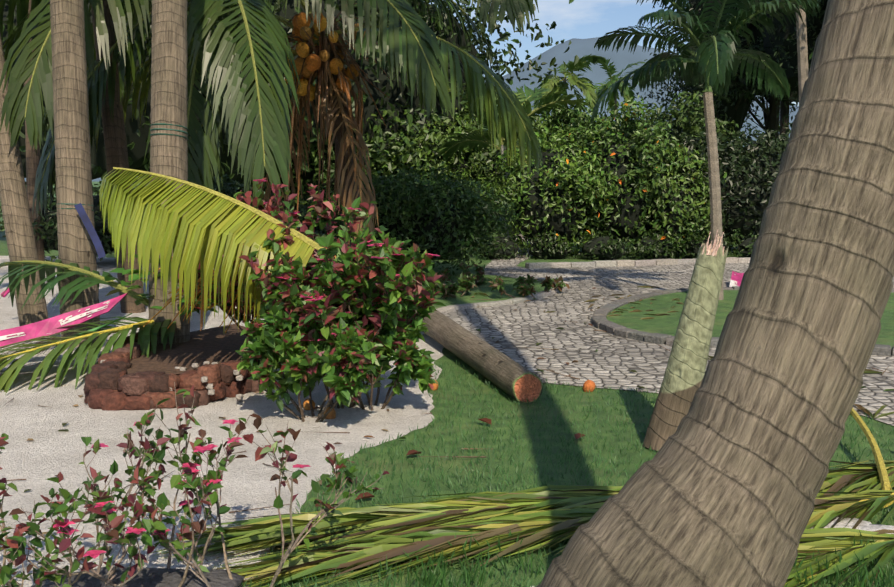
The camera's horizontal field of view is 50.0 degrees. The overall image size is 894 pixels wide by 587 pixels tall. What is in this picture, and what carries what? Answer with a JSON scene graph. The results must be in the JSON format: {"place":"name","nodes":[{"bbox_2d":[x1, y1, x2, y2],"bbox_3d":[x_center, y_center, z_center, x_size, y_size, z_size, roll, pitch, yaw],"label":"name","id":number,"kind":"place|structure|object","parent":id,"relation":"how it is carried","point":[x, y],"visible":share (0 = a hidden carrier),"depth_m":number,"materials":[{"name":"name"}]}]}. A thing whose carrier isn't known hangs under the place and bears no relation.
{"place":"outdoors","nodes":[
{"label":"outdoors","id":0,"kind":"place"},
{"bbox_2d":[127,324,247,373],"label":"planter soil","id":1,"kind":"structure","parent":0,"point":[215,344],"depth_m":8.29,"materials":[{"name":"brown soil"}]},
{"bbox_2d":[0,256,443,586],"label":"sand path","id":2,"kind":"structure","parent":0,"point":[51,450],"depth_m":6.17,"materials":[{"name":"beige sand"}]},
{"bbox_2d":[24,0,44,260],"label":"palm trunk","id":3,"kind":"object","parent":2,"relation":"on","point":[32,161],"visible":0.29,"depth_m":17.36,"materials":[{"name":"brown plant"}]},
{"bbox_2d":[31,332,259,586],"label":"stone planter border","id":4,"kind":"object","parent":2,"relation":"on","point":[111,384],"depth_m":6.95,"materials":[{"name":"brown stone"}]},
{"bbox_2d":[24,37,798,181],"bbox_3d":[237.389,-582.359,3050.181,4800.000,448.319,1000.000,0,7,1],"label":"mountain","id":5,"kind":"structure","parent":0,"point":[621,58],"depth_m":2831.77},
{"bbox_2d":[0,181,893,586],"bbox_3d":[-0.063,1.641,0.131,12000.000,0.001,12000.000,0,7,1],"label":"ground","id":6,"kind":"structure","parent":0,"point":[448,359],"depth_m":5.93,"materials":[{"name":"green plant"}]},
{"bbox_2d":[0,34,48,325],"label":"palm trunk","id":7,"kind":"object","parent":6,"relation":"on","point":[19,231],"visible":0.69,"depth_m":10.24,"materials":[{"name":"brown wood"}]},
{"bbox_2d":[1,288,9,296],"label":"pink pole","id":8,"kind":"object","parent":7,"relation":"attached to","point":[5,294],"visible":0.35,"depth_m":11.09,"materials":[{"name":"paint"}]},
{"bbox_2d":[50,0,99,346],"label":"palm trunk","id":9,"kind":"object","parent":6,"relation":"on","point":[73,166],"visible":0.81,"depth_m":9.50,"materials":[{"name":"brown wood"}]},
{"bbox_2d":[74,203,105,257],"bbox_3d":[-3.477,-0.614,9.358,0.379,0.535,0.057,4,8,29],"label":"hammock strap","id":10,"kind":"object","parent":9,"relation":"attached to","point":[87,223],"visible":1,"depth_m":9.37,"materials":[{"name":"paint"}]},
{"bbox_2d":[56,123,188,210],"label":"rope wraps","id":11,"kind":"object","parent":9,"relation":"attached to","point":[150,135],"visible":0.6,"depth_m":8.79,"materials":[{"name":"rope"},{"name":"fabric"}]},
{"bbox_2d":[91,0,145,312],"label":"palm trunk","id":12,"kind":"object","parent":6,"relation":"on","point":[115,144],"visible":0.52,"depth_m":11.93,"materials":[{"name":"brown plant"}]},
{"bbox_2d":[148,0,189,343],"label":"palm trunk","id":13,"kind":"object","parent":6,"relation":"on","point":[169,104],"visible":0.58,"depth_m":8.77,"materials":[{"name":"brown wood"}]},
{"bbox_2d":[0,0,827,274],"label":"shrubs and trees","id":14,"kind":"object","parent":6,"relation":"on","point":[402,193],"visible":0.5,"depth_m":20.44,"materials":[{"name":"green plant"}]},
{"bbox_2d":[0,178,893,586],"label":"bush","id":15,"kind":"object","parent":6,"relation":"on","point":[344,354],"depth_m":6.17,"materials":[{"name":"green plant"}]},
{"bbox_2d":[0,0,893,551],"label":"stems","id":16,"kind":"object","parent":6,"relation":"on","point":[328,78],"visible":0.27,"depth_m":13.98,"materials":[{"name":"green plant"}]},
{"bbox_2d":[285,13,365,100],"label":"coconuts","id":17,"kind":"object","parent":16,"relation":"attached to","point":[312,63],"visible":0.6,"depth_m":13.98,"materials":[{"name":"fruit"},{"name":"foliage"}]},
{"bbox_2d":[0,0,893,586],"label":"palm fronds","id":18,"kind":"object","parent":16,"relation":"attached to","point":[206,230],"visible":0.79,"depth_m":10.13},
{"bbox_2d":[0,293,127,348],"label":"kayak","id":19,"kind":"object","parent":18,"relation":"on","point":[49,326],"visible":0.96,"depth_m":8.59,"materials":[{"name":"paint"}]},
{"bbox_2d":[22,313,131,351],"bbox_3d":[-3.277,0.355,8.465,0.961,0.330,0.068,-2,7,-19],"label":"kayak stripe","id":20,"kind":"object","parent":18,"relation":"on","point":[97,328],"visible":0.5,"depth_m":8.52,"materials":[{"name":"paint"}]},
{"bbox_2d":[415,307,542,402],"bbox_3d":[-0.092,0.317,9.807,0.294,0.383,5.584,-2,7,-15],"label":"fallen log","id":21,"kind":"object","parent":6,"relation":"on","point":[499,369],"visible":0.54,"depth_m":8.18,"materials":[{"name":"brown plant"}]},
{"bbox_2d":[511,371,542,402],"bbox_3d":[0.599,0.701,7.137,0.245,0.243,0.035,-2,7,-15],"label":"log cut end","id":22,"kind":"object","parent":21,"relation":"attached to","point":[525,385],"visible":1,"depth_m":7.13,"materials":[{"name":"brown wood"}]},
{"bbox_2d":[413,274,555,308],"bbox_3d":[0.546,-0.040,14.337,2.582,0.001,5.154,0,7,1],"label":"lawn bed","id":23,"kind":"object","parent":6,"relation":"on","point":[495,295],"depth_m":13.99,"materials":[{"name":"green plant"}]},
{"bbox_2d":[355,294,683,499],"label":"leaf litter","id":24,"kind":"object","parent":6,"relation":"on","point":[486,420],"visible":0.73,"depth_m":11.44,"materials":[{"name":"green plant"}]},
{"bbox_2d":[303,380,893,533],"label":"fallen fruit","id":25,"kind":"object","parent":6,"relation":"on","point":[588,385],"visible":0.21,"depth_m":4.49,"materials":[{"name":"fruit"},{"name":"dry husk"}]},
{"bbox_2d":[444,232,893,425],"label":"cobble paving","id":26,"kind":"structure","parent":6,"relation":"on","point":[613,360],"depth_m":10.28,"materials":[{"name":"grey stone"}]},
{"bbox_2d":[436,257,893,355],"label":"kerb stones","id":27,"kind":"object","parent":26,"relation":"on","point":[600,320],"visible":0.48,"depth_m":12.75,"materials":[{"name":"grey stone"}]},
{"bbox_2d":[642,243,727,450],"bbox_3d":[1.475,0.356,5.996,0.596,1.334,0.305,-7,9,-44],"label":"trunk","id":28,"kind":"object","parent":6,"relation":"on","point":[685,370],"visible":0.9,"depth_m":5.91,"materials":[{"name":"green plant"}]},
{"bbox_2d":[701,229,725,256],"bbox_3d":[1.674,-0.300,6.023,0.176,0.199,0.187,0,7,1],"label":"splintered wood","id":29,"kind":"object","parent":28,"relation":"on","point":[712,250],"visible":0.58,"depth_m":6.01,"materials":[{"name":"brown wood"}]},
{"bbox_2d":[535,0,893,586],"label":"palm trunk","id":30,"kind":"object","parent":6,"relation":"on","point":[722,487],"visible":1,"depth_m":2.12,"materials":[{"name":"brown plant"}]},
{"bbox_2d":[424,0,798,105],"label":"sky","id":31,"kind":"structure","parent":0,"point":[579,19],"materials":[{"name":"blue"}]},
{"bbox_2d":[729,271,743,286],"bbox_3d":[4.722,-0.212,15.070,0.482,0.233,1.482,2,7,19],"label":"sign board","id":32,"kind":"object","parent":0,"point":[736,279],"visible":0.29,"depth_m":15.02,"materials":[{"name":"paint"}]},
{"bbox_2d":[606,290,893,349],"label":"island lawn","id":33,"kind":"structure","parent":0,"point":[665,324],"depth_m":11.35,"materials":[{"name":"green plant"}]}
]}

